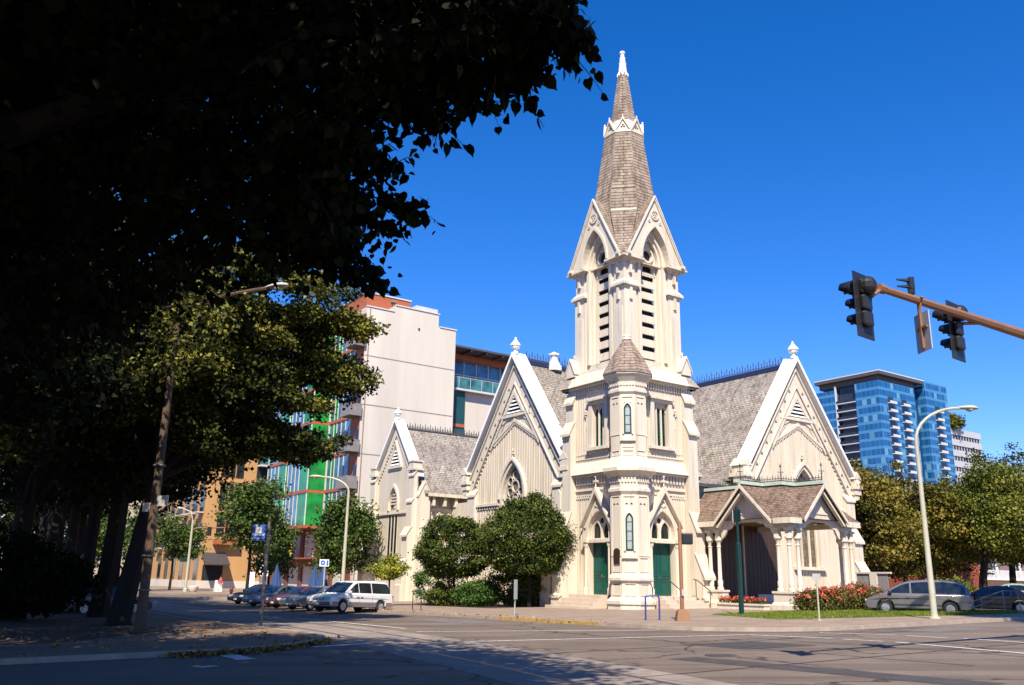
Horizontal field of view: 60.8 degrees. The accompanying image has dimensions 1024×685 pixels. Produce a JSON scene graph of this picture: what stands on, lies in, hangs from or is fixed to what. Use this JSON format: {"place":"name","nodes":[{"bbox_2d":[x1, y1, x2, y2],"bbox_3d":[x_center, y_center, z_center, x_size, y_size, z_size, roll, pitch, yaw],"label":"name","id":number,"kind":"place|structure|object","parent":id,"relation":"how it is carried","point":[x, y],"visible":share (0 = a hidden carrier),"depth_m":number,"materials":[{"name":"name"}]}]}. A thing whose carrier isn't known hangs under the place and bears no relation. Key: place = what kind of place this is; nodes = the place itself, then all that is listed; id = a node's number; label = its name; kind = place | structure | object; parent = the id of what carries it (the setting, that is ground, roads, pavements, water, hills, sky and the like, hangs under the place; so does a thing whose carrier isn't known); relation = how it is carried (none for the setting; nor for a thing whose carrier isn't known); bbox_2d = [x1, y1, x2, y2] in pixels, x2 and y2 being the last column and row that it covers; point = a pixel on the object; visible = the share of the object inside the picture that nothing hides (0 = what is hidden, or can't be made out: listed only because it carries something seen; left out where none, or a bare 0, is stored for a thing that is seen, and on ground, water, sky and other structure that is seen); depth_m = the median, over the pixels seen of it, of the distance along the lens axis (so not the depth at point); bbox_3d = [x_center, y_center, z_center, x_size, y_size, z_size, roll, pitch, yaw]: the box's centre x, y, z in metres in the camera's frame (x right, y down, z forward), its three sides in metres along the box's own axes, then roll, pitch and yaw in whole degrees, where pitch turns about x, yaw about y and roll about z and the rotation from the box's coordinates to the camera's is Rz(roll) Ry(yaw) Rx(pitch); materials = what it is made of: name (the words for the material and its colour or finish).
{"place":"outdoors","nodes":[
{"label":"outdoors","id":0,"kind":"place"},
{"bbox_2d":[0,611,172,644],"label":"park soil","id":1,"kind":"structure","parent":0,"point":[94,627],"depth_m":30.40,"materials":[{"name":"brown soil"}]},
{"bbox_2d":[0,523,107,620],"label":"hedge","id":2,"kind":"object","parent":1,"relation":"on","point":[45,583],"visible":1,"depth_m":35.06,"materials":[{"name":"green plant"}]},
{"bbox_2d":[0,438,109,559],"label":"linden tree","id":3,"kind":"object","parent":1,"relation":"on","point":[43,524],"depth_m":60.54,"materials":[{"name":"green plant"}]},
{"bbox_2d":[0,435,143,556],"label":"linden tree","id":4,"kind":"object","parent":1,"relation":"on","point":[56,526],"visible":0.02,"depth_m":45.66,"materials":[{"name":"green plant"}]},
{"bbox_2d":[0,131,174,456],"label":"linden tree","id":5,"kind":"object","parent":1,"relation":"on","point":[17,407],"visible":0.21,"depth_m":22.36,"materials":[{"name":"green plant"}]},
{"bbox_2d":[0,260,211,618],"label":"linden tree","id":6,"kind":"object","parent":1,"relation":"on","point":[32,485],"visible":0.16,"depth_m":37.31,"materials":[{"name":"green plant"}]},
{"bbox_2d":[0,133,251,472],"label":"linden tree","id":7,"kind":"object","parent":1,"relation":"on","point":[208,314],"visible":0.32,"depth_m":27.17,"materials":[{"name":"green plant"}]},
{"bbox_2d":[72,384,219,580],"bbox_3d":[-21.929,5.513,49.072,14.391,18.848,14.567,-4,-16,19],"label":"linden tree","id":8,"kind":"object","parent":1,"relation":"on","point":[89,547],"visible":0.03,"depth_m":47.72,"materials":[{"name":"green plant"}]},
{"bbox_2d":[10,229,284,616],"bbox_3d":[-16.789,3.885,40.975,14.806,17.914,12.241,7,-16,-20],"label":"linden tree","id":9,"kind":"object","parent":1,"relation":"on","point":[100,607],"visible":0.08,"depth_m":39.37,"materials":[{"name":"green plant"}]},
{"bbox_2d":[129,282,288,632],"bbox_3d":[-10.210,3.724,29.177,5.538,11.494,0.646,-6,-17,23],"label":"street lamp","id":10,"kind":"object","parent":1,"relation":"on","point":[152,509],"visible":0.77,"depth_m":29.46,"materials":[{"name":"metal"}]},
{"bbox_2d":[79,232,390,625],"bbox_3d":[-11.949,3.312,36.451,11.831,16.810,11.149,-13,-21,43],"label":"linden tree","id":11,"kind":"object","parent":1,"relation":"on","point":[271,377],"visible":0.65,"depth_m":34.69,"materials":[{"name":"green plant"}]},
{"bbox_2d":[0,612,317,657],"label":"park pavement","id":12,"kind":"structure","parent":0,"point":[171,642],"depth_m":24.82,"materials":[{"name":"grey concrete"}]},
{"bbox_2d":[138,586,244,594],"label":"pavement","id":13,"kind":"structure","parent":0,"point":[160,590],"depth_m":102.31,"materials":[{"name":"concrete"}]},
{"bbox_2d":[177,507,225,591],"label":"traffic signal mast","id":14,"kind":"object","parent":13,"relation":"on","point":[187,560],"visible":0.92,"depth_m":100.78,"materials":[{"name":"metal"}]},
{"bbox_2d":[0,576,1023,684],"bbox_3d":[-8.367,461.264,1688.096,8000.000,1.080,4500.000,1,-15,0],"label":"ground","id":15,"kind":"structure","parent":0,"point":[307,665],"depth_m":20.41,"materials":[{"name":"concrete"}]},
{"bbox_2d":[0,483,68,569],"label":"street tree","id":16,"kind":"object","parent":15,"relation":"on","point":[5,514],"visible":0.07,"depth_m":80.40,"materials":[{"name":"green plant"}]},
{"bbox_2d":[0,468,187,565],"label":"linden tree","id":17,"kind":"object","parent":15,"relation":"on","point":[72,529],"visible":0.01,"depth_m":55.58,"materials":[{"name":"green plant"}]},
{"bbox_2d":[62,519,130,566],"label":"street tree","id":18,"kind":"object","parent":15,"relation":"on","point":[101,535],"visible":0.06,"depth_m":92.02,"materials":[{"name":"green plant"}]},
{"bbox_2d":[67,498,136,559],"bbox_3d":[-30.692,10.041,65.853,12.609,18.626,12.879,1,-15,0],"label":"linden tree","id":19,"kind":"object","parent":15,"relation":"on","point":[81,531],"visible":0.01,"depth_m":64.13,"materials":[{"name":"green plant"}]},
{"bbox_2d":[64,587,152,612],"bbox_3d":[-20.764,12.985,44.033,2.040,1.405,4.870,-9,-18,34],"label":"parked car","id":20,"kind":"object","parent":15,"relation":"on","point":[85,608],"visible":0.2,"depth_m":42.65,"materials":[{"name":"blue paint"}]},
{"bbox_2d":[93,498,141,575],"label":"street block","id":21,"kind":"structure","parent":15,"relation":"on","point":[132,515],"depth_m":165.31,"materials":[{"name":"beige concrete"}]},
{"bbox_2d":[87,499,163,569],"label":"street tree","id":22,"kind":"object","parent":15,"relation":"on","point":[130,528],"visible":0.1,"depth_m":97.21,"materials":[{"name":"green plant"}]},
{"bbox_2d":[70,459,236,587],"bbox_3d":[-23.106,7.256,52.255,12.896,17.117,13.362,7,-16,-21],"label":"linden tree","id":23,"kind":"object","parent":15,"relation":"on","point":[180,503],"visible":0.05,"depth_m":50.79,"materials":[{"name":"green plant"}]},
{"bbox_2d":[0,611,324,664],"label":"park kerb","id":24,"kind":"structure","parent":15,"relation":"on","point":[63,658],"depth_m":20.24,"materials":[{"name":"concrete"}]},
{"bbox_2d":[154,510,212,589],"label":"street tree","id":25,"kind":"object","parent":15,"relation":"on","point":[178,548],"visible":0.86,"depth_m":108.17,"materials":[{"name":"green plant"}]},
{"bbox_2d":[150,429,268,587],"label":"ochre building","id":26,"kind":"structure","parent":15,"relation":"on","point":[230,566],"depth_m":134.12,"materials":[{"name":"paint"}]},
{"bbox_2d":[201,565,222,580],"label":"door","id":27,"kind":"structure","parent":26,"relation":"in","point":[209,572],"depth_m":131.40,"materials":[{"name":"black glass"}]},
{"bbox_2d":[251,521,270,625],"bbox_3d":[-9.714,8.783,33.305,0.732,3.894,0.149,0,-15,2],"label":"tram stop sign","id":28,"kind":"object","parent":15,"relation":"on","point":[258,532],"visible":1,"depth_m":33.52,"materials":[{"name":"blue metal"}]},
{"bbox_2d":[242,513,307,584],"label":"street tree","id":29,"kind":"object","parent":15,"relation":"on","point":[286,533],"visible":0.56,"depth_m":88.98,"materials":[{"name":"green plant"}]},
{"bbox_2d":[0,608,605,657],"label":"fallen leaves","id":30,"kind":"object","parent":15,"relation":"on","point":[265,648],"visible":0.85,"depth_m":23.09,"materials":[{"name":"brown plant"}]},
{"bbox_2d":[0,0,608,376],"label":"linden tree","id":31,"kind":"object","parent":15,"relation":"on","point":[73,73],"visible":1,"depth_m":8.20,"materials":[{"name":"green plant"}]},
{"bbox_2d":[306,581,393,612],"bbox_3d":[-9.113,14.411,49.555,2.180,1.745,5.120,-9,-20,34],"label":"parked minivan","id":32,"kind":"object","parent":15,"relation":"on","point":[356,596],"visible":1,"depth_m":48.87,"materials":[{"name":"white paint"}]},
{"bbox_2d":[267,293,547,585],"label":"apartment building","id":33,"kind":"structure","parent":15,"relation":"on","point":[433,374],"depth_m":103.61,"materials":[{"name":"concrete"}]},
{"bbox_2d":[296,493,305,524],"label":"window","id":34,"kind":"structure","parent":33,"relation":"in","point":[301,497],"depth_m":102.50,"materials":[{"name":"green glass"}]},
{"bbox_2d":[298,459,307,490],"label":"window","id":35,"kind":"structure","parent":33,"relation":"in","point":[303,475],"depth_m":103.45,"materials":[{"name":"green glass"}]},
{"bbox_2d":[305,493,322,524],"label":"window","id":36,"kind":"structure","parent":33,"relation":"in","point":[313,499],"depth_m":101.82,"materials":[{"name":"green glass"}]},
{"bbox_2d":[307,460,325,489],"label":"window","id":37,"kind":"structure","parent":33,"relation":"in","point":[317,469],"depth_m":102.87,"materials":[{"name":"green glass"}]},
{"bbox_2d":[147,603,736,684],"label":"track slab","id":38,"kind":"structure","parent":15,"relation":"on","point":[572,674],"depth_m":20.67,"materials":[{"name":"concrete"}]},
{"bbox_2d":[157,608,580,684],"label":"rail","id":39,"kind":"object","parent":38,"relation":"on","point":[433,653],"visible":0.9,"depth_m":20.43,"materials":[{"name":"metal"}]},
{"bbox_2d":[153,604,679,684],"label":"rail","id":40,"kind":"object","parent":38,"relation":"on","point":[494,651],"visible":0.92,"depth_m":20.92,"materials":[{"name":"metal"}]},
{"bbox_2d":[156,602,1023,667],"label":"road markings","id":41,"kind":"object","parent":38,"relation":"on","point":[238,657],"visible":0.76,"depth_m":25.98,"materials":[{"name":"paint"}]},
{"bbox_2d":[195,596,1023,631],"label":"kerb","id":42,"kind":"structure","parent":15,"relation":"on","point":[779,629],"depth_m":32.94,"materials":[{"name":"concrete"}]},
{"bbox_2d":[356,51,869,609],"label":"church","id":43,"kind":"structure","parent":15,"relation":"on","point":[624,441],"depth_m":58.28,"materials":[{"name":"beige paint"}]},
{"bbox_2d":[497,448,526,555],"bbox_3d":[0.091,11.227,61.673,0.600,7.498,3.380,11,-18,-33],"label":"window","id":44,"kind":"structure","parent":43,"relation":"in","point":[516,485],"depth_m":62.40,"materials":[{"name":"beige paint"}]},
{"bbox_2d":[585,395,610,453],"bbox_3d":[5.552,5.253,55.444,0.600,3.460,2.160,11,-18,-33],"label":"window","id":45,"kind":"structure","parent":43,"relation":"in","point":[601,410],"depth_m":55.55,"materials":[{"name":"beige paint"}]},
{"bbox_2d":[593,543,607,594],"bbox_3d":[5.592,13.765,53.332,0.177,3.130,1.950,11,-18,-33],"label":"door","id":46,"kind":"structure","parent":43,"relation":"in","point":[600,550],"depth_m":53.57,"materials":[{"name":"green paint"}]},
{"bbox_2d":[620,401,635,440],"bbox_3d":[6.917,4.677,52.229,0.900,2.410,0.158,-2,-15,10],"label":"window","id":47,"kind":"structure","parent":43,"relation":"in","point":[627,410],"depth_m":52.26,"materials":[{"name":"beige paint"}]},
{"bbox_2d":[622,511,637,558],"bbox_3d":[6.792,11.079,50.434,0.900,2.710,0.158,-2,-15,10],"label":"window","id":48,"kind":"structure","parent":43,"relation":"in","point":[629,519],"depth_m":50.48,"materials":[{"name":"white glass"}]},
{"bbox_2d":[653,543,670,595],"bbox_3d":[8.930,13.706,52.894,1.950,3.130,0.177,11,-18,-33],"label":"door","id":49,"kind":"structure","parent":43,"relation":"in","point":[661,552],"depth_m":53.03,"materials":[{"name":"green paint"}]},
{"bbox_2d":[648,395,676,453],"bbox_3d":[9.361,5.218,55.062,2.160,3.460,0.600,11,-18,-33],"label":"window","id":50,"kind":"structure","parent":43,"relation":"in","point":[657,425],"depth_m":55.13,"materials":[{"name":"beige paint"}]},
{"bbox_2d":[792,453,827,570],"bbox_3d":[20.642,11.854,61.465,3.380,8.098,0.600,11,-18,-33],"label":"window","id":51,"kind":"structure","parent":43,"relation":"in","point":[808,542],"depth_m":61.34,"materials":[{"name":"beige paint"}]},
{"bbox_2d":[407,618,994,631],"bbox_3d":[5.774,11.458,35.527,24.952,0.462,4.710,-6,-17,23],"label":"road patch","id":52,"kind":"object","parent":15,"relation":"on","point":[943,629],"visible":1,"depth_m":32.60,"materials":[{"name":"grey asphalt"}]},
{"bbox_2d":[482,626,1023,676],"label":"tar seams","id":53,"kind":"object","parent":15,"relation":"on","point":[784,650],"visible":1,"depth_m":22.05,"materials":[{"name":"black asphalt"}]},
{"bbox_2d":[673,635,1023,684],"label":"road patch","id":54,"kind":"object","parent":15,"relation":"on","point":[761,645],"visible":1,"depth_m":17.93,"materials":[{"name":"grey asphalt"}]},
{"bbox_2d":[814,369,956,489],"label":"glass tower","id":55,"kind":"structure","parent":15,"relation":"on","point":[876,417],"depth_m":335.31,"materials":[{"name":"blue glass"}]},
{"bbox_2d":[888,496,979,592],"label":"brick building","id":56,"kind":"structure","parent":15,"relation":"on","point":[974,580],"depth_m":87.31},
{"bbox_2d":[869,277,1023,339],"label":"traffic signal mast","id":57,"kind":"object","parent":15,"relation":"on","point":[971,318],"visible":0.96,"depth_m":18.79,"materials":[{"name":"brown metal"}]},
{"bbox_2d":[838,270,876,340],"bbox_3d":[6.902,-0.716,17.258,0.626,1.343,0.695,13,-19,-37],"label":"traffic light","id":58,"kind":"object","parent":57,"relation":"attached to","point":[860,288],"visible":1,"depth_m":17.12,"materials":[{"name":"black paint"}]},
{"bbox_2d":[914,296,932,353],"bbox_3d":[8.521,-0.383,18.177,0.077,1.160,0.520,3,-15,-6],"label":"hanging sign","id":59,"kind":"object","parent":57,"relation":"hanging from","point":[923,332],"visible":1,"depth_m":18.10,"materials":[{"name":"grey metal"}]},
{"bbox_2d":[932,300,967,362],"bbox_3d":[9.824,-0.239,19.423,0.626,1.343,0.695,13,-19,-37],"label":"traffic light","id":60,"kind":"object","parent":57,"relation":"attached to","point":[953,329],"visible":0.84,"depth_m":19.30,"materials":[{"name":"black paint"}]},
{"bbox_2d":[951,428,982,483],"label":"office block","id":61,"kind":"structure","parent":15,"relation":"on","point":[963,441],"depth_m":408.95,"materials":[{"name":"white concrete"}]},
{"bbox_2d":[949,412,966,429],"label":"roof tree","id":62,"kind":"object","parent":61,"relation":"on","point":[958,422],"visible":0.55,"depth_m":406.56,"materials":[{"name":"green plant"}]},
{"bbox_2d":[979,561,1023,585],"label":"balcony flats","id":63,"kind":"structure","parent":15,"relation":"on","point":[1000,576],"depth_m":115.69,"materials":[{"name":"white concrete"}]},
{"bbox_2d":[1,0,1023,575],"label":"sky","id":64,"kind":"structure","parent":0,"point":[793,147],"materials":[{"name":"blue"}]},
{"bbox_2d":[198,596,1023,626],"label":"pavement","id":65,"kind":"structure","parent":0,"point":[703,618],"depth_m":39.18,"materials":[{"name":"concrete"}]},
{"bbox_2d":[227,584,272,603],"bbox_3d":[-18.776,18.815,65.265,2.040,1.405,4.870,-8,-18,31],"label":"parked car","id":66,"kind":"object","parent":65,"relation":"on","point":[236,597],"visible":0.32,"depth_m":63.99,"materials":[{"name":"black paint"}]},
{"bbox_2d":[208,474,294,588],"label":"street tree","id":67,"kind":"object","parent":65,"relation":"on","point":[257,504],"visible":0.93,"depth_m":80.98,"materials":[{"name":"green plant"}]},
{"bbox_2d":[242,585,294,606],"bbox_3d":[-16.335,17.667,60.926,2.040,1.405,4.870,-8,-18,31],"label":"parked car","id":68,"kind":"object","parent":65,"relation":"on","point":[254,599],"visible":0.45,"depth_m":59.80,"materials":[{"name":"blue paint"}]},
{"bbox_2d":[270,564,280,584],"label":"cafe umbrella","id":69,"kind":"object","parent":65,"relation":"on","point":[275,580],"visible":0.61,"depth_m":69.25,"materials":[{"name":"blue fabric"}]},
{"bbox_2d":[264,586,312,607],"bbox_3d":[-13.702,16.634,57.074,2.040,1.405,4.870,-10,-19,35],"label":"parked car","id":70,"kind":"object","parent":65,"relation":"on","point":[273,600],"visible":0.27,"depth_m":56.10,"materials":[{"name":"red paint"}]},
{"bbox_2d":[279,586,347,610],"bbox_3d":[-11.822,15.710,53.708,2.040,1.405,4.870,-10,-19,35],"label":"parked car","id":71,"kind":"object","parent":65,"relation":"on","point":[292,602],"visible":0.46,"depth_m":52.19,"materials":[{"name":"grey metal"}]},
{"bbox_2d":[309,475,349,580],"bbox_3d":[-12.056,12.844,56.786,3.057,8.444,0.494,-2,-15,10],"label":"street lamp","id":72,"kind":"object","parent":65,"relation":"on","point":[345,532],"visible":0.84,"depth_m":56.78,"materials":[{"name":"metal"}]},
{"bbox_2d":[301,490,383,580],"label":"street tree","id":73,"kind":"object","parent":65,"relation":"on","point":[329,533],"visible":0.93,"depth_m":75.30,"materials":[{"name":"green plant"}]},
{"bbox_2d":[365,552,411,588],"bbox_3d":[-8.156,16.070,58.808,3.176,3.837,2.776,-6,-17,24],"label":"tree","id":74,"kind":"object","parent":65,"relation":"on","point":[388,568],"visible":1,"depth_m":58.54,"materials":[{"name":"green plant"}]},
{"bbox_2d":[409,568,443,603],"bbox_3d":[-5.936,17.596,63.652,3.178,3.073,2.755,1,-15,0],"label":"shrub","id":75,"kind":"object","parent":65,"relation":"on","point":[420,579],"visible":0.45,"depth_m":63.26,"materials":[{"name":"green plant"}]},
{"bbox_2d":[404,604,538,607],"bbox_3d":[-2.519,17.577,58.386,5.400,0.220,11.500,11,-18,-33],"label":"planting bed","id":76,"kind":"object","parent":65,"relation":"on","point":[501,606],"visible":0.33,"depth_m":55.72,"materials":[{"name":"green soil"}]},
{"bbox_2d":[420,580,460,605],"bbox_3d":[-4.496,16.740,58.100,3.219,1.811,2.719,1,-15,0],"label":"shrub","id":77,"kind":"object","parent":76,"relation":"on","point":[434,596],"visible":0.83,"depth_m":57.58,"materials":[{"name":"green plant"}]},
{"bbox_2d":[407,512,492,605],"bbox_3d":[-3.893,14.646,58.704,6.201,6.505,5.647,1,-15,0],"label":"round tree","id":78,"kind":"object","parent":76,"relation":"on","point":[443,563],"visible":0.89,"depth_m":57.55,"materials":[{"name":"green plant"}]},
{"bbox_2d":[449,578,501,606],"bbox_3d":[-2.324,16.064,55.903,3.573,1.941,2.900,1,-15,0],"label":"hedge","id":79,"kind":"object","parent":76,"relation":"on","point":[464,595],"visible":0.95,"depth_m":55.40,"materials":[{"name":"green plant"}]},
{"bbox_2d":[475,571,545,605],"bbox_3d":[0.753,15.833,56.439,6.475,2.668,3.041,1,-15,0],"label":"hedge","id":80,"kind":"object","parent":76,"relation":"on","point":[507,596],"visible":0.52,"depth_m":55.79,"materials":[{"name":"green plant"}]},
{"bbox_2d":[476,489,578,606],"bbox_3d":[0.964,13.070,54.999,6.669,7.570,6.446,1,-15,0],"label":"round tree","id":81,"kind":"object","parent":76,"relation":"on","point":[538,515],"visible":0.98,"depth_m":53.68,"materials":[{"name":"green plant"}]},
{"bbox_2d":[498,616,597,625],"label":"yellow kerb","id":82,"kind":"structure","parent":65,"relation":"on","point":[550,620],"depth_m":37.05,"materials":[{"name":"yellow paint"}]},
{"bbox_2d":[675,522,692,620],"bbox_3d":[7.095,9.421,36.025,0.798,3.980,0.555,1,-15,0],"label":"pedestrian signal","id":83,"kind":"object","parent":65,"relation":"on","point":[682,614],"visible":0.96,"depth_m":35.96,"materials":[{"name":"brown paint"}]},
{"bbox_2d":[716,595,770,609],"bbox_3d":[13.116,14.877,49.603,0.655,1.126,3.502,11,-18,-33],"label":"flower box","id":84,"kind":"object","parent":65,"relation":"on","point":[749,601],"visible":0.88,"depth_m":49.28,"materials":[{"name":"beige paint"}]},
{"bbox_2d":[713,608,1023,618],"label":"lawn","id":85,"kind":"structure","parent":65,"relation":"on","point":[866,616],"depth_m":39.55,"materials":[{"name":"plant"}]},
{"bbox_2d":[732,505,743,613],"bbox_3d":[11.018,10.529,42.385,0.180,5.160,0.620,7,-16,-19],"label":"sign post","id":86,"kind":"object","parent":85,"relation":"on","point":[736,513],"visible":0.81,"depth_m":42.28,"materials":[{"name":"green metal"}]},
{"bbox_2d":[955,590,1022,612],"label":"ramp rail","id":87,"kind":"object","parent":85,"relation":"on","point":[994,599],"visible":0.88,"depth_m":42.78,"materials":[{"name":"black metal"}]},
{"bbox_2d":[855,572,891,599],"bbox_3d":[22.399,15.279,53.990,0.240,2.100,2.553,10,-18,-31],"label":"board fence","id":88,"kind":"object","parent":65,"relation":"on","point":[875,579],"visible":0.4,"depth_m":53.90,"materials":[{"name":"wood"}]},
{"bbox_2d":[849,457,932,571],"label":"maple tree","id":89,"kind":"object","parent":65,"relation":"on","point":[884,528],"visible":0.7,"depth_m":65.33,"materials":[{"name":"green plant"}]},
{"bbox_2d":[860,459,979,582],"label":"maple tree","id":90,"kind":"object","parent":65,"relation":"on","point":[935,511],"visible":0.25,"depth_m":70.98,"materials":[{"name":"green plant"}]},
{"bbox_2d":[865,580,974,611],"bbox_3d":[21.216,13.289,45.610,5.170,1.735,2.200,-6,-17,25],"label":"parked minivan","id":91,"kind":"object","parent":65,"relation":"on","point":[911,595],"visible":0.88,"depth_m":44.75,"materials":[{"name":"silver metal"}]},
{"bbox_2d":[914,405,977,618],"bbox_3d":[19.368,7.282,38.221,3.333,9.294,0.494,2,-15,-4],"label":"street lamp","id":92,"kind":"object","parent":65,"relation":"on","point":[930,580],"visible":0.98,"depth_m":37.95,"materials":[{"name":"metal"}]},
{"bbox_2d":[900,476,997,579],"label":"maple tree","id":93,"kind":"object","parent":65,"relation":"on","point":[953,568],"visible":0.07,"depth_m":81.72,"materials":[{"name":"green plant"}]},
{"bbox_2d":[925,574,990,593],"bbox_3d":[29.341,16.418,57.803,7.041,2.114,2.763,1,-15,0],"label":"hedge","id":94,"kind":"object","parent":65,"relation":"on","point":[966,583],"visible":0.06,"depth_m":57.80,"materials":[{"name":"green plant"}]},
{"bbox_2d":[928,453,1023,588],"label":"street tree","id":95,"kind":"object","parent":65,"relation":"on","point":[991,492],"visible":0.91,"depth_m":69.65,"materials":[{"name":"green plant"}]},
{"bbox_2d":[944,586,1023,610],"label":"parked car","id":96,"kind":"object","parent":65,"relation":"on","point":[1011,604],"visible":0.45,"depth_m":45.82,"materials":[{"name":"black paint"}]},
{"bbox_2d":[962,442,1023,582],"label":"street tree","id":97,"kind":"object","parent":65,"relation":"on","point":[1014,558],"visible":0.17,"depth_m":75.55,"materials":[{"name":"green plant"}]},
{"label":"rose bed","id":98,"kind":"structure","parent":0,"visible":0},
{"bbox_2d":[789,587,838,610],"bbox_3d":[15.779,13.647,46.150,2.240,1.393,2.058,7,-16,-21],"label":"rose bush","id":99,"kind":"object","parent":98,"relation":"on","point":[806,599],"visible":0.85,"depth_m":45.82,"materials":[{"name":"green plant"}]},
{"bbox_2d":[814,585,851,609],"bbox_3d":[16.943,13.761,46.802,2.388,1.514,2.320,-3,-16,16],"label":"rose bush","id":100,"kind":"object","parent":98,"relation":"on","point":[837,599],"visible":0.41,"depth_m":46.44,"materials":[{"name":"green plant"}]},
{"bbox_2d":[825,585,861,609],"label":"rose bush","id":101,"kind":"object","parent":98,"relation":"on","point":[850,596],"visible":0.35,"depth_m":47.23,"materials":[{"name":"green plant"}]},
{"bbox_2d":[839,584,873,609],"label":"rose bush","id":102,"kind":"object","parent":98,"relation":"on","point":[863,593],"visible":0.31,"depth_m":48.00,"materials":[{"name":"green plant"}]},
{"bbox_2d":[844,581,885,608],"bbox_3d":[19.762,14.289,49.171,2.802,1.721,2.372,1,-15,0],"label":"rose bush","id":103,"kind":"object","parent":98,"relation":"on","point":[863,586],"visible":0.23,"depth_m":48.91,"materials":[{"name":"green plant"}]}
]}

